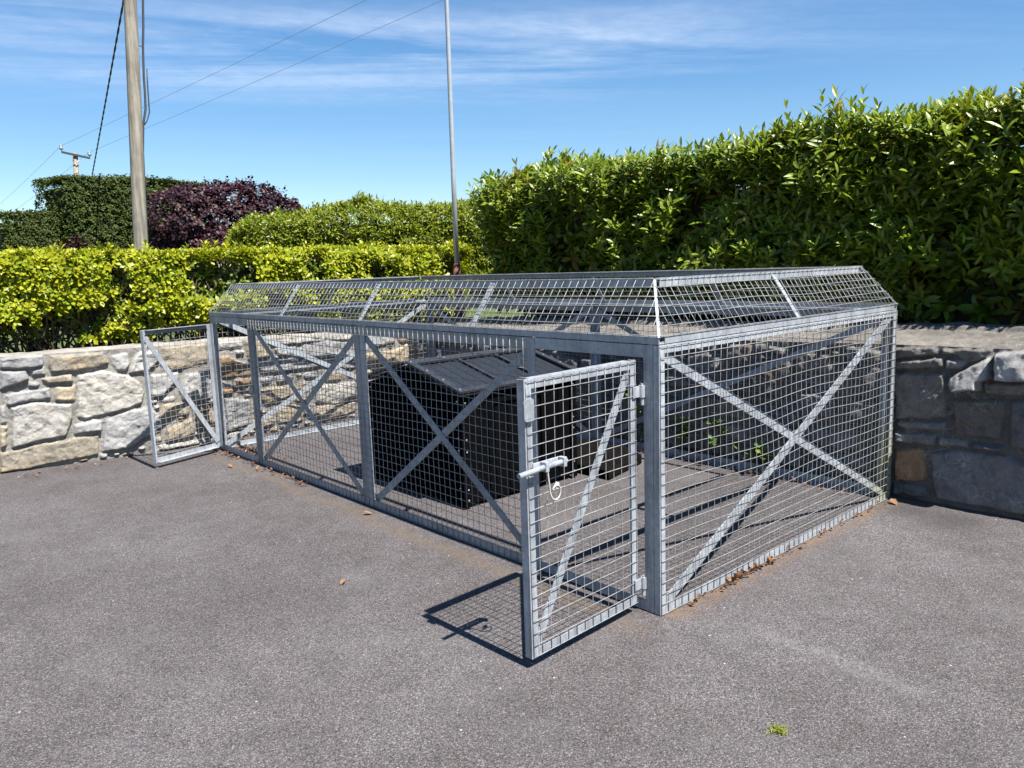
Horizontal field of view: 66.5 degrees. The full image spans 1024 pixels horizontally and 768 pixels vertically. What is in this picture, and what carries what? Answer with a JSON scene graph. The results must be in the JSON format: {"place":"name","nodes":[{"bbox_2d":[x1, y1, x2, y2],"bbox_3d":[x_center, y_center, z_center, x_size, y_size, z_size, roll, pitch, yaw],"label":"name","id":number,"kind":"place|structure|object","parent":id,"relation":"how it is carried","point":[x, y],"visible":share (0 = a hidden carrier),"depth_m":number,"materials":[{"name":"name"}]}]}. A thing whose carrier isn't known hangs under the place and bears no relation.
{"place":"outdoors","nodes":[
{"label":"outdoors","id":0,"kind":"place"},
{"bbox_2d":[0,308,535,352],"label":"lawn","id":1,"kind":"structure","parent":0,"point":[490,314],"depth_m":11.81,"materials":[{"name":"green plant"}]},
{"bbox_2d":[0,208,68,268],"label":"clipped hedge","id":2,"kind":"object","parent":1,"relation":"on","point":[30,228],"visible":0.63,"depth_m":16.53,"materials":[{"name":"green plant"}]},
{"bbox_2d":[59,144,91,174],"bbox_3d":[-18.068,-6.785,32.891,1.200,6.280,0.345,-10,11,-41],"label":"utility pole","id":3,"kind":"object","parent":1,"relation":"on","point":[75,156],"visible":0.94,"depth_m":32.47,"materials":[{"name":"brown wood"}]},
{"bbox_2d":[0,0,365,203],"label":"power line","id":4,"kind":"object","parent":3,"relation":"hanging from","point":[205,77],"visible":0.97,"depth_m":24.57,"materials":[{"name":"metal"}]},
{"bbox_2d":[20,0,442,206],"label":"power line","id":5,"kind":"object","parent":3,"relation":"hanging from","point":[269,75],"visible":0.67,"depth_m":24.55,"materials":[{"name":"metal"}]},
{"bbox_2d":[51,235,100,250],"bbox_3d":[-9.030,-2.244,16.212,1.273,1.695,0.892,-10,11,-41],"label":"purple bush","id":6,"kind":"object","parent":1,"relation":"on","point":[74,244],"visible":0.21,"depth_m":16.10,"materials":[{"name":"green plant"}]},
{"bbox_2d":[31,173,209,269],"bbox_3d":[-9.036,-3.345,18.575,1.868,3.155,3.628,5,11,37],"label":"clipped hedge","id":7,"kind":"object","parent":1,"relation":"on","point":[94,208],"visible":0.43,"depth_m":17.28,"materials":[{"name":"green plant"}]},
{"bbox_2d":[123,0,149,264],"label":"utility pole","id":8,"kind":"object","parent":1,"relation":"on","point":[136,124],"visible":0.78,"depth_m":11.43,"materials":[{"name":"brown wood"}]},
{"bbox_2d":[92,0,123,176],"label":"service cable","id":9,"kind":"object","parent":8,"relation":"hanging from","point":[116,39],"visible":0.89,"depth_m":14.96,"materials":[{"name":"black rubber"}]},
{"bbox_2d":[131,175,315,267],"bbox_3d":[-6.197,-3.297,17.983,4.563,3.092,1.835,-10,11,-41],"label":"purple bush","id":10,"kind":"object","parent":1,"relation":"on","point":[191,232],"visible":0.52,"depth_m":17.03,"materials":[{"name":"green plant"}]},
{"bbox_2d":[223,189,501,315],"bbox_3d":[-2.290,-2.383,14.031,5.663,2.161,1.736,-4,9,-14],"label":"laurel hedge","id":11,"kind":"object","parent":1,"relation":"on","point":[431,228],"visible":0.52,"depth_m":13.39,"materials":[{"name":"green plant"}]},
{"bbox_2d":[0,416,1023,767],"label":"asphalt yard","id":12,"kind":"structure","parent":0,"point":[202,610],"depth_m":3.35,"materials":[{"name":"grey asphalt"}]},
{"bbox_2d":[17,416,354,477],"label":"leaf litter","id":13,"kind":"object","parent":12,"relation":"on","point":[143,454],"visible":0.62,"depth_m":6.73,"materials":[{"name":"brown plant"}]},
{"bbox_2d":[0,332,410,472],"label":"stone wall","id":14,"kind":"structure","parent":12,"relation":"on","point":[64,406],"depth_m":6.86,"materials":[{"name":"grey stone"}]},
{"bbox_2d":[215,449,307,485],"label":"leaf litter","id":15,"kind":"object","parent":12,"relation":"on","point":[257,466],"visible":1,"depth_m":6.25,"materials":[{"name":"brown plant"}]},
{"bbox_2d":[235,442,291,462],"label":"leaf litter","id":16,"kind":"object","parent":12,"relation":"on","point":[246,450],"visible":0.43,"depth_m":6.94,"materials":[{"name":"brown plant"}]},
{"bbox_2d":[368,347,576,508],"bbox_3d":[-0.292,0.233,5.716,1.125,0.926,1.179,-10,11,-41],"label":"kennel","id":17,"kind":"object","parent":12,"relation":"on","point":[546,364],"visible":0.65,"depth_m":5.33,"materials":[{"name":"black plastic"}]},
{"bbox_2d":[140,266,897,659],"bbox_3d":[-0.413,-0.025,5.667,3.180,1.474,4.946,-10,11,-41],"label":"wire cage","id":18,"kind":"object","parent":12,"relation":"on","point":[650,392],"visible":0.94,"depth_m":4.43,"materials":[{"name":"metal"}]},
{"bbox_2d":[624,388,643,442],"bbox_3d":[1.048,0.274,6.469,0.284,0.555,0.174,0,9,12],"label":"weed","id":19,"kind":"object","parent":12,"relation":"on","point":[638,409],"visible":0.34,"depth_m":6.48,"materials":[{"name":"green plant"}]},
{"bbox_2d":[670,416,692,451],"bbox_3d":[1.336,0.421,6.149,0.148,0.344,0.196,-10,11,-41],"label":"weed","id":20,"kind":"object","parent":12,"relation":"on","point":[685,429],"visible":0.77,"depth_m":6.14,"materials":[{"name":"green plant"}]},
{"bbox_2d":[407,316,1023,518],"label":"stone wall","id":21,"kind":"structure","parent":12,"relation":"on","point":[958,426],"depth_m":4.98,"materials":[{"name":"stone"}]},
{"bbox_2d":[705,414,728,460],"bbox_3d":[1.554,0.429,5.900,0.175,0.387,0.204,-2,9,-2],"label":"weed","id":22,"kind":"object","parent":12,"relation":"on","point":[718,423],"visible":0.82,"depth_m":5.90,"materials":[{"name":"green plant"}]},
{"bbox_2d":[599,441,853,492],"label":"leaf litter","id":23,"kind":"object","parent":12,"relation":"on","point":[752,471],"visible":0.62,"depth_m":5.61,"materials":[{"name":"brown plant"}]},
{"bbox_2d":[733,439,773,471],"bbox_3d":[1.731,0.524,5.703,0.186,0.249,0.409,-7,10,-30],"label":"weed","id":24,"kind":"object","parent":12,"relation":"on","point":[759,450],"visible":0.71,"depth_m":5.62,"materials":[{"name":"green plant"}]},
{"bbox_2d":[766,721,790,735],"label":"grass tuft","id":25,"kind":"object","parent":12,"relation":"on","point":[778,729],"visible":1,"depth_m":2.58,"materials":[{"name":"green plant"}]},
{"bbox_2d":[690,499,887,603],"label":"leaf litter","id":26,"kind":"object","parent":12,"relation":"on","point":[740,573],"visible":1,"depth_m":3.87,"materials":[{"name":"brown plant"}]},
{"bbox_2d":[0,0,1023,265],"label":"sky","id":27,"kind":"structure","parent":0,"point":[369,112],"materials":[{"name":"blue"}]},
{"bbox_2d":[577,439,641,478],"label":"crate","id":28,"kind":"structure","parent":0,"point":[583,450],"depth_m":5.96,"materials":[{"name":"black plastic"}]},
{"bbox_2d":[656,137,660,147],"bbox_3d":[3.341,-3.802,17.730,0.115,3.475,0.115,-5,9,-19],"label":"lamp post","id":29,"kind":"object","parent":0,"point":[658,144],"visible":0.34,"depth_m":17.46,"materials":[{"name":"metal"}]},
{"label":"garden soil","id":30,"kind":"structure","parent":0,"visible":0},
{"bbox_2d":[0,239,477,352],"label":"golden hedge","id":31,"kind":"object","parent":30,"relation":"on","point":[131,297],"visible":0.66,"depth_m":7.69,"materials":[{"name":"green plant"}]},
{"bbox_2d":[444,0,461,317],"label":"flagpole","id":32,"kind":"object","parent":30,"relation":"on","point":[456,268],"visible":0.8,"depth_m":9.20,"materials":[{"name":"white metal"}]},
{"bbox_2d":[463,68,1023,324],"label":"laurel hedge","id":33,"kind":"object","parent":30,"relation":"on","point":[916,214],"visible":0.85,"depth_m":5.87,"materials":[{"name":"green plant"}]}
]}

